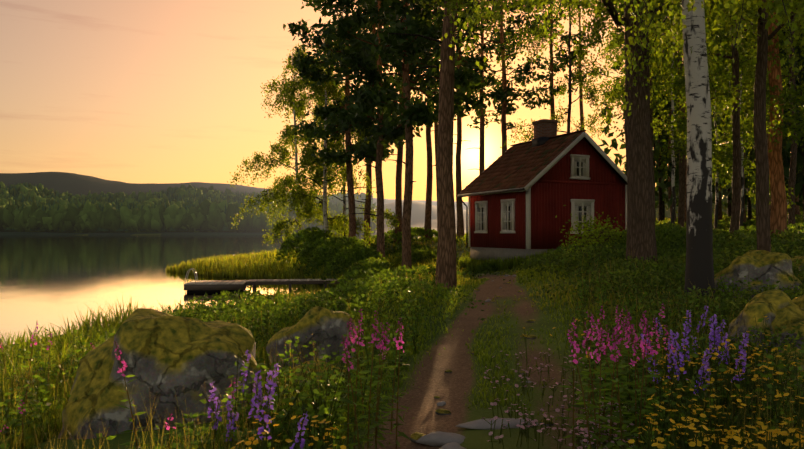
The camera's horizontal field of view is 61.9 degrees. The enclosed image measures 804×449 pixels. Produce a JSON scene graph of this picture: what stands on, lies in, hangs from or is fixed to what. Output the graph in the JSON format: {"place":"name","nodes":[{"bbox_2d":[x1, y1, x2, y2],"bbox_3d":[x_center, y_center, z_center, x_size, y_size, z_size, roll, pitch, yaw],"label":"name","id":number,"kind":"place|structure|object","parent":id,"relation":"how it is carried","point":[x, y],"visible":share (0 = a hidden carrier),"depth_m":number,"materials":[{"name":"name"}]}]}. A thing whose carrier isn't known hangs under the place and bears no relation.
{"place":"outdoors","nodes":[
{"label":"outdoors","id":0,"kind":"place"},
{"bbox_2d":[0,235,435,343],"bbox_3d":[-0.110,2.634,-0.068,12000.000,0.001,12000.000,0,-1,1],"label":"lake water","id":1,"kind":"structure","parent":0,"point":[47,280],"depth_m":41.07,"materials":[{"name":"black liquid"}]},
{"bbox_2d":[0,172,467,234],"bbox_3d":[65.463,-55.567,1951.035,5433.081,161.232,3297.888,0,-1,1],"label":"hills","id":2,"kind":"structure","parent":0,"point":[73,183],"depth_m":1561.78,"materials":[{"name":"green plant"}]},
{"bbox_2d":[0,0,724,201],"label":"sky","id":3,"kind":"structure","parent":0,"point":[127,91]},
{"bbox_2d":[13,173,799,448],"bbox_3d":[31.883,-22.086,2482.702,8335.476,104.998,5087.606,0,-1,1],"label":"ground","id":4,"kind":"structure","parent":0,"point":[449,389],"depth_m":7.15,"materials":[{"name":"brown soil"}]},
{"bbox_2d":[58,308,262,439],"bbox_3d":[-2.181,1.387,6.354,1.904,1.164,1.315,0,-1,-16],"label":"mossy boulder","id":5,"kind":"object","parent":4,"relation":"on","point":[162,354],"visible":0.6,"depth_m":5.88,"materials":[{"name":"stone"}]},
{"bbox_2d":[0,182,376,233],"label":"shore forest","id":6,"kind":"object","parent":4,"relation":"on","point":[27,207],"visible":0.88,"depth_m":498.02,"materials":[{"name":"green plant"}]},
{"bbox_2d":[184,278,362,292],"bbox_3d":[-5.549,3.210,30.296,7.955,1.385,2.210,0,-1,-7],"label":"dock wood","id":7,"kind":"object","parent":4,"relation":"on","point":[215,285],"visible":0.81,"depth_m":29.86,"materials":[{"name":"grey wood"}]},
{"bbox_2d":[185,268,197,290],"bbox_3d":[-9.365,2.749,29.812,0.481,1.593,0.474,0,-1,-7],"label":"dock ladder","id":8,"kind":"object","parent":7,"relation":"attached to","point":[188,274],"visible":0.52,"depth_m":29.80,"materials":[{"name":"silver metal"}]},
{"bbox_2d":[227,43,356,250],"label":"birch","id":9,"kind":"object","parent":4,"relation":"on","point":[298,112],"visible":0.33,"depth_m":44.28,"materials":[{"name":"green plant"}]},
{"bbox_2d":[266,306,356,368],"bbox_3d":[-1.119,1.478,8.882,0.994,0.844,1.346,0,-1,33],"label":"boulder","id":10,"kind":"object","parent":4,"relation":"on","point":[325,327],"visible":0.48,"depth_m":8.48,"materials":[{"name":"stone"}]},
{"bbox_2d":[288,360,347,385],"bbox_3d":[-0.929,1.690,7.553,0.771,0.313,0.534,0,-1,-11],"label":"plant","id":11,"kind":"object","parent":4,"relation":"on","point":[308,362],"visible":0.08,"depth_m":7.44,"materials":[{"name":"green plant"}]},
{"bbox_2d":[264,16,376,246],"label":"birch","id":12,"kind":"object","parent":4,"relation":"on","point":[307,152],"visible":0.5,"depth_m":40.19,"materials":[{"name":"green plant"}]},
{"bbox_2d":[283,75,399,241],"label":"birch","id":13,"kind":"object","parent":4,"relation":"on","point":[389,217],"visible":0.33,"depth_m":43.19,"materials":[{"name":"green plant"}]},
{"bbox_2d":[283,0,402,243],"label":"pine","id":14,"kind":"object","parent":4,"relation":"on","point":[339,158],"visible":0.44,"depth_m":37.57,"materials":[{"name":"green plant"}]},
{"bbox_2d":[306,1,442,245],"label":"pine","id":15,"kind":"object","parent":4,"relation":"on","point":[367,202],"visible":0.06,"depth_m":42.86,"materials":[{"name":"green plant"}]},
{"bbox_2d":[311,0,462,271],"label":"pine","id":16,"kind":"object","parent":4,"relation":"on","point":[368,71],"visible":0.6,"depth_m":32.88,"materials":[{"name":"green plant"}]},
{"bbox_2d":[353,0,440,243],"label":"pine","id":17,"kind":"object","parent":4,"relation":"on","point":[398,200],"visible":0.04,"depth_m":45.86,"materials":[{"name":"green plant"}]},
{"bbox_2d":[0,189,803,448],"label":"grass and reeds","id":18,"kind":"structure","parent":4,"relation":"on","point":[251,265],"depth_m":9.60,"materials":[{"name":"green plant"}]},
{"bbox_2d":[0,206,803,448],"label":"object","id":19,"kind":"object","parent":4,"relation":"on","point":[329,253],"visible":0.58,"depth_m":6.39,"materials":[{"name":"green plant"}]},
{"bbox_2d":[0,303,803,448],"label":"flowers","id":20,"kind":"object","parent":4,"relation":"on","point":[260,430],"visible":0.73,"depth_m":4.53,"materials":[{"name":"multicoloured plant"}]},
{"bbox_2d":[310,0,496,273],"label":"pine","id":21,"kind":"object","parent":4,"relation":"on","point":[417,111],"visible":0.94,"depth_m":27.02,"materials":[{"name":"green plant"}]},
{"bbox_2d":[410,432,425,442],"bbox_3d":[0.128,1.593,5.020,0.144,0.058,0.161,0,-1,7],"label":"pebble","id":22,"kind":"object","parent":4,"relation":"on","point":[415,436],"visible":0.67,"depth_m":4.99,"materials":[{"name":"stone"}]},
{"bbox_2d":[389,0,457,290],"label":"pine","id":23,"kind":"object","parent":4,"relation":"on","point":[446,270],"visible":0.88,"depth_m":16.90,"materials":[{"name":"brown plant"}]},
{"bbox_2d":[382,0,469,239],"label":"pine","id":24,"kind":"object","parent":4,"relation":"on","point":[428,212],"visible":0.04,"depth_m":48.66,"materials":[{"name":"brown plant"}]},
{"bbox_2d":[388,4,463,230],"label":"pine","id":25,"kind":"object","parent":4,"relation":"on","point":[436,131],"visible":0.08,"depth_m":61.62,"materials":[{"name":"brown plant"}]},
{"bbox_2d":[416,431,464,445],"bbox_3d":[0.302,1.569,4.934,0.404,0.080,0.254,0,-1,1],"label":"path stone","id":26,"kind":"object","parent":4,"relation":"on","point":[438,438],"visible":0.77,"depth_m":4.86,"materials":[{"name":"grey stone"}]},
{"bbox_2d":[437,401,445,405],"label":"pebble","id":27,"kind":"object","parent":4,"relation":"on","point":[442,403],"visible":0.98,"depth_m":6.14,"materials":[{"name":"stone"}]},
{"bbox_2d":[435,409,450,414],"bbox_3d":[0.358,1.624,5.815,0.128,0.046,0.118,0,-1,-18],"label":"pebble","id":28,"kind":"object","parent":4,"relation":"on","point":[442,412],"visible":0.94,"depth_m":5.78,"materials":[{"name":"stone"}]},
{"bbox_2d":[439,442,465,448],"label":"path stone","id":29,"kind":"object","parent":4,"relation":"on","point":[453,445],"visible":1,"depth_m":4.65,"materials":[{"name":"grey stone"}]},
{"bbox_2d":[432,23,488,93],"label":"pine","id":30,"kind":"object","parent":4,"relation":"on","point":[476,47],"visible":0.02,"depth_m":64.79,"materials":[{"name":"green plant"}]},
{"bbox_2d":[408,0,518,236],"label":"pine","id":31,"kind":"object","parent":4,"relation":"on","point":[460,221],"visible":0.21,"depth_m":51.99,"materials":[{"name":"green plant"}]},
{"bbox_2d":[431,0,527,174],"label":"pine","id":32,"kind":"object","parent":4,"relation":"on","point":[492,80],"visible":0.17,"depth_m":56.78,"materials":[{"name":"green plant"}]},
{"bbox_2d":[467,25,525,133],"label":"pine","id":33,"kind":"object","parent":4,"relation":"on","point":[508,124],"visible":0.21,"depth_m":79.93,"materials":[{"name":"green plant"}]},
{"bbox_2d":[456,418,538,429],"bbox_3d":[0.747,1.549,5.233,0.672,0.055,0.209,0,-1,-5],"label":"path stone","id":34,"kind":"object","parent":4,"relation":"on","point":[482,424],"visible":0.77,"depth_m":5.18,"materials":[{"name":"grey stone"}]},
{"bbox_2d":[456,0,553,153],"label":"pine","id":35,"kind":"object","parent":4,"relation":"on","point":[505,107],"visible":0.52,"depth_m":50.17,"materials":[{"name":"green plant"}]},
{"bbox_2d":[526,335,535,338],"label":"pebble","id":36,"kind":"object","parent":4,"relation":"on","point":[531,337],"visible":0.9,"depth_m":8.91,"materials":[{"name":"grey stone"}]},
{"bbox_2d":[456,137,626,259],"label":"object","id":37,"kind":"object","parent":4,"relation":"on","point":[478,253],"visible":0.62,"depth_m":32.32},
{"bbox_2d":[540,419,553,425],"bbox_3d":[1.160,1.577,5.350,0.102,0.042,0.110,0,-1,-30],"label":"pebble","id":38,"kind":"object","parent":4,"relation":"on","point":[547,423],"visible":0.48,"depth_m":5.31,"materials":[{"name":"grey stone"}]},
{"bbox_2d":[497,0,608,119],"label":"pine","id":39,"kind":"object","parent":4,"relation":"on","point":[528,93],"visible":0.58,"depth_m":53.99,"materials":[{"name":"green plant"}]},
{"bbox_2d":[498,0,624,147],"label":"tree","id":40,"kind":"object","parent":4,"relation":"on","point":[592,95],"visible":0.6,"depth_m":37.93,"materials":[{"name":"green plant"}]},
{"bbox_2d":[541,0,612,129],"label":"pine","id":41,"kind":"object","parent":4,"relation":"on","point":[580,97],"visible":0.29,"depth_m":68.40,"materials":[{"name":"green plant"}]},
{"bbox_2d":[555,205,607,266],"bbox_3d":[4.196,0.524,15.844,1.124,1.985,1.462,0,-1,-20],"label":"bush","id":42,"kind":"object","parent":4,"relation":"on","point":[581,239],"visible":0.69,"depth_m":15.74,"materials":[{"name":"green plant"}]},
{"bbox_2d":[564,208,620,252],"bbox_3d":[4.909,0.398,17.406,1.518,1.660,1.418,0,-1,1],"label":"bush","id":43,"kind":"object","parent":4,"relation":"on","point":[589,229],"visible":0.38,"depth_m":17.34,"materials":[{"name":"green plant"}]},
{"bbox_2d":[564,214,624,252],"bbox_3d":[4.846,0.485,16.796,1.746,1.515,1.296,0,-1,1],"label":"bush","id":44,"kind":"object","parent":4,"relation":"on","point":[604,235],"visible":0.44,"depth_m":16.75,"materials":[{"name":"green plant"}]},
{"bbox_2d":[406,0,803,310],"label":"birch","id":45,"kind":"object","parent":4,"relation":"on","point":[699,267],"visible":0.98,"depth_m":10.02,"materials":[{"name":"green plant"}]},
{"bbox_2d":[413,0,803,266],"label":"pine tree","id":46,"kind":"object","parent":4,"relation":"on","point":[641,240],"visible":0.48,"depth_m":13.78,"materials":[{"name":"brown plant"}]},
{"bbox_2d":[596,212,626,256],"bbox_3d":[5.527,0.424,17.785,1.215,1.548,1.569,-1,-1,42],"label":"bush","id":47,"kind":"object","parent":4,"relation":"on","point":[619,235],"visible":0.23,"depth_m":17.70,"materials":[{"name":"green plant"}]},
{"bbox_2d":[549,0,686,175],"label":"tree","id":48,"kind":"object","parent":4,"relation":"on","point":[593,73],"visible":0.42,"depth_m":40.23,"materials":[{"name":"green plant"}]},
{"bbox_2d":[598,3,678,200],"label":"tree","id":49,"kind":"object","parent":4,"relation":"on","point":[614,144],"depth_m":55.12,"materials":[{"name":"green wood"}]},
{"bbox_2d":[623,80,678,219],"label":"tree","id":50,"kind":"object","parent":4,"relation":"on","point":[655,164],"depth_m":61.38,"materials":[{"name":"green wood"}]},
{"bbox_2d":[625,18,678,220],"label":"tree","id":51,"kind":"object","parent":4,"relation":"on","point":[660,166],"depth_m":52.91,"materials":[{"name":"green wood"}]},
{"bbox_2d":[652,0,676,220],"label":"pine","id":52,"kind":"object","parent":4,"relation":"on","point":[669,142],"visible":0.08,"depth_m":52.76,"materials":[{"name":"green plant"}]},
{"bbox_2d":[653,73,678,219],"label":"spruce","id":53,"kind":"object","parent":4,"relation":"on","point":[664,202],"visible":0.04,"depth_m":61.59,"materials":[{"name":"green wood"}]},
{"bbox_2d":[616,1,723,228],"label":"tree","id":54,"kind":"object","parent":4,"relation":"on","point":[676,125],"visible":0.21,"depth_m":21.03,"materials":[{"name":"green plant"}]},
{"bbox_2d":[568,0,803,147],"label":"tree","id":55,"kind":"object","parent":4,"relation":"on","point":[581,47],"visible":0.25,"depth_m":22.86,"materials":[{"name":"green plant"}]},
{"bbox_2d":[588,0,792,235],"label":"tree","id":56,"kind":"object","parent":4,"relation":"on","point":[736,196],"visible":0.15,"depth_m":19.83,"materials":[{"name":"green plant"}]},
{"bbox_2d":[664,23,719,221],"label":"pine","id":57,"kind":"object","parent":4,"relation":"on","point":[685,156],"depth_m":41.56,"materials":[{"name":"brown plant"}]},
{"bbox_2d":[682,63,721,219],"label":"pine","id":58,"kind":"object","parent":4,"relation":"on","point":[719,209],"depth_m":51.42,"materials":[{"name":"brown plant"}]},
{"bbox_2d":[601,4,803,229],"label":"tree","id":59,"kind":"object","parent":4,"relation":"on","point":[681,206],"visible":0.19,"depth_m":25.67,"materials":[{"name":"green plant"}]},
{"bbox_2d":[616,0,803,251],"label":"tree","id":60,"kind":"object","parent":4,"relation":"on","point":[763,232],"visible":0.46,"depth_m":12.79,"materials":[{"name":"green plant"}]},
{"bbox_2d":[652,1,787,162],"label":"tree","id":61,"kind":"object","parent":4,"relation":"on","point":[678,84],"visible":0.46,"depth_m":18.41,"materials":[{"name":"green plant"}]},
{"bbox_2d":[675,20,769,228],"bbox_3d":[11.741,-3.353,23.592,3.921,8.759,3.826,0,-1,1],"label":"young birch","id":62,"kind":"object","parent":4,"relation":"on","point":[728,158],"visible":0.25,"depth_m":23.34,"materials":[{"name":"green plant"}]},
{"bbox_2d":[682,31,769,177],"bbox_3d":[11.632,-3.129,23.909,3.833,8.127,2.565,0,-1,-24],"label":"young birch","id":63,"kind":"object","parent":4,"relation":"on","point":[716,154],"visible":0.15,"depth_m":23.18,"materials":[{"name":"green plant"}]},
{"bbox_2d":[708,19,755,203],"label":"tree","id":64,"kind":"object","parent":4,"relation":"on","point":[729,195],"depth_m":46.76,"materials":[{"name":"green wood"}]},
{"bbox_2d":[711,113,754,216],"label":"tree","id":65,"kind":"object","parent":4,"relation":"on","point":[729,210],"depth_m":53.58,"materials":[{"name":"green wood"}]},
{"bbox_2d":[712,75,754,207],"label":"tree","id":66,"kind":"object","parent":4,"relation":"on","point":[752,198],"depth_m":52.00,"materials":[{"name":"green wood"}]},
{"bbox_2d":[712,107,769,219],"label":"spruce","id":67,"kind":"object","parent":4,"relation":"on","point":[749,209],"depth_m":50.79,"materials":[{"name":"green wood"}]},
{"bbox_2d":[739,40,745,227],"bbox_3d":[19.101,-11.752,36.128,7.850,24.336,8.114,-1,-1,40],"label":"tree","id":68,"kind":"object","parent":4,"relation":"on","point":[744,217],"depth_m":35.63,"materials":[{"name":"brown plant"}]},
{"bbox_2d":[684,0,803,224],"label":"tree","id":69,"kind":"object","parent":4,"relation":"on","point":[791,184],"depth_m":25.71,"materials":[{"name":"plant"}]},
{"bbox_2d":[711,53,797,226],"bbox_3d":[11.388,-2.527,22.574,3.777,6.754,2.838,0,-1,-22],"label":"young birch","id":70,"kind":"object","parent":4,"relation":"on","point":[743,136],"visible":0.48,"depth_m":22.51,"materials":[{"name":"green plant"}]},
{"bbox_2d":[711,27,801,199],"bbox_3d":[18.789,-10.263,34.679,6.463,21.185,6.907,0,-1,1],"label":"tree","id":71,"kind":"object","parent":4,"relation":"on","point":[752,154],"visible":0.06,"depth_m":34.33,"materials":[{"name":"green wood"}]},
{"bbox_2d":[714,250,801,300],"bbox_3d":[5.790,0.871,10.802,1.553,0.921,1.224,0,-1,-34],"label":"mossy boulder","id":72,"kind":"object","parent":4,"relation":"on","point":[764,265],"visible":0.4,"depth_m":10.39,"materials":[{"name":"stone"}]},
{"bbox_2d":[722,31,801,197],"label":"tree","id":73,"kind":"object","parent":4,"relation":"on","point":[726,193],"depth_m":45.02,"materials":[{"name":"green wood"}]},
{"bbox_2d":[728,289,803,362],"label":"boulder","id":74,"kind":"object","parent":4,"relation":"on","point":[768,303],"visible":0.33,"depth_m":7.08,"materials":[{"name":"green stone"}]},
{"bbox_2d":[766,64,771,215],"bbox_3d":[16.052,-11.096,29.892,7.685,23.747,7.960,0,-1,38],"label":"tree","id":75,"kind":"object","parent":4,"relation":"on","point":[767,134],"visible":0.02,"depth_m":29.51,"materials":[{"name":"brown plant"}]},
{"bbox_2d":[755,1,786,236],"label":"orange pine","id":76,"kind":"object","parent":4,"relation":"on","point":[778,218],"visible":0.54,"depth_m":17.70,"materials":[{"name":"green plant"}]},
{"bbox_2d":[741,7,803,155],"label":"young birch","id":77,"kind":"object","parent":4,"relation":"on","point":[784,106],"visible":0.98,"depth_m":16.71,"materials":[{"name":"green plant"}]},
{"bbox_2d":[744,1,803,80],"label":"tree","id":78,"kind":"object","parent":4,"relation":"on","point":[787,35],"visible":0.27,"depth_m":17.71,"materials":[{"name":"green plant"}]},
{"bbox_2d":[748,0,803,219],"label":"spruce","id":79,"kind":"object","parent":4,"relation":"on","point":[799,184],"visible":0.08,"depth_m":29.47,"materials":[{"name":"green wood"}]},
{"bbox_2d":[755,29,799,214],"bbox_3d":[22.523,-11.578,39.770,6.413,23.466,9.430,0,-1,-31],"label":"thin pine","id":80,"kind":"object","parent":4,"relation":"on","point":[797,209],"depth_m":39.56,"materials":[{"name":"brown plant"}]},
{"bbox_2d":[761,348,803,387],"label":"boulder","id":81,"kind":"object","parent":4,"relation":"on","point":[791,354],"visible":0.02,"depth_m":6.19,"materials":[{"name":"grey stone"}]},
{"bbox_2d":[770,304,803,351],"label":"boulder","id":82,"kind":"object","parent":4,"relation":"on","point":[790,315],"visible":0.25,"depth_m":6.78,"materials":[{"name":"green stone"}]},
{"bbox_2d":[785,169,802,207],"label":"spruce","id":83,"kind":"object","parent":4,"relation":"on","point":[800,194],"visible":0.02,"depth_m":42.50,"materials":[{"name":"green wood"}]},
{"bbox_2d":[791,256,803,281],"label":"boulder","id":84,"kind":"object","parent":4,"relation":"on","point":[795,259],"visible":0.19,"depth_m":12.19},
{"bbox_2d":[792,295,803,308],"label":"boulder","id":85,"kind":"object","parent":4,"relation":"on","point":[799,301],"visible":0.1,"depth_m":7.34,"materials":[{"name":"green stone"}]},
{"bbox_2d":[456,246,566,271],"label":"cottage grass","id":86,"kind":"structure","parent":0,"point":[471,264],"depth_m":31.17,"materials":[{"name":"green plant"}]},
{"bbox_2d":[470,139,625,248],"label":"house walls","id":87,"kind":"structure","parent":0,"point":[555,188],"depth_m":30.99,"materials":[{"name":"red wood"}]},
{"bbox_2d":[458,130,609,193],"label":"roof","id":88,"kind":"structure","parent":87,"relation":"on","point":[520,165],"depth_m":32.36,"materials":[{"name":"brown tile"}]},
{"bbox_2d":[532,119,557,137],"bbox_3d":[7.156,-4.428,33.480,0.920,1.510,0.920,0,-1,-24],"label":"chimney","id":89,"kind":"object","parent":88,"relation":"on","point":[545,127],"visible":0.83,"depth_m":33.14,"materials":[{"name":"red brick"}]},
{"bbox_2d":[477,158,590,229],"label":"windows","id":90,"kind":"structure","parent":87,"relation":"in","point":[578,206],"depth_m":31.17,"materials":[{"name":"clear glass"}]},
{"bbox_2d":[458,132,626,248],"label":"house trim","id":91,"kind":"structure","parent":87,"relation":"attached to","point":[531,183],"depth_m":31.02,"materials":[{"name":"white wood"}]}
]}

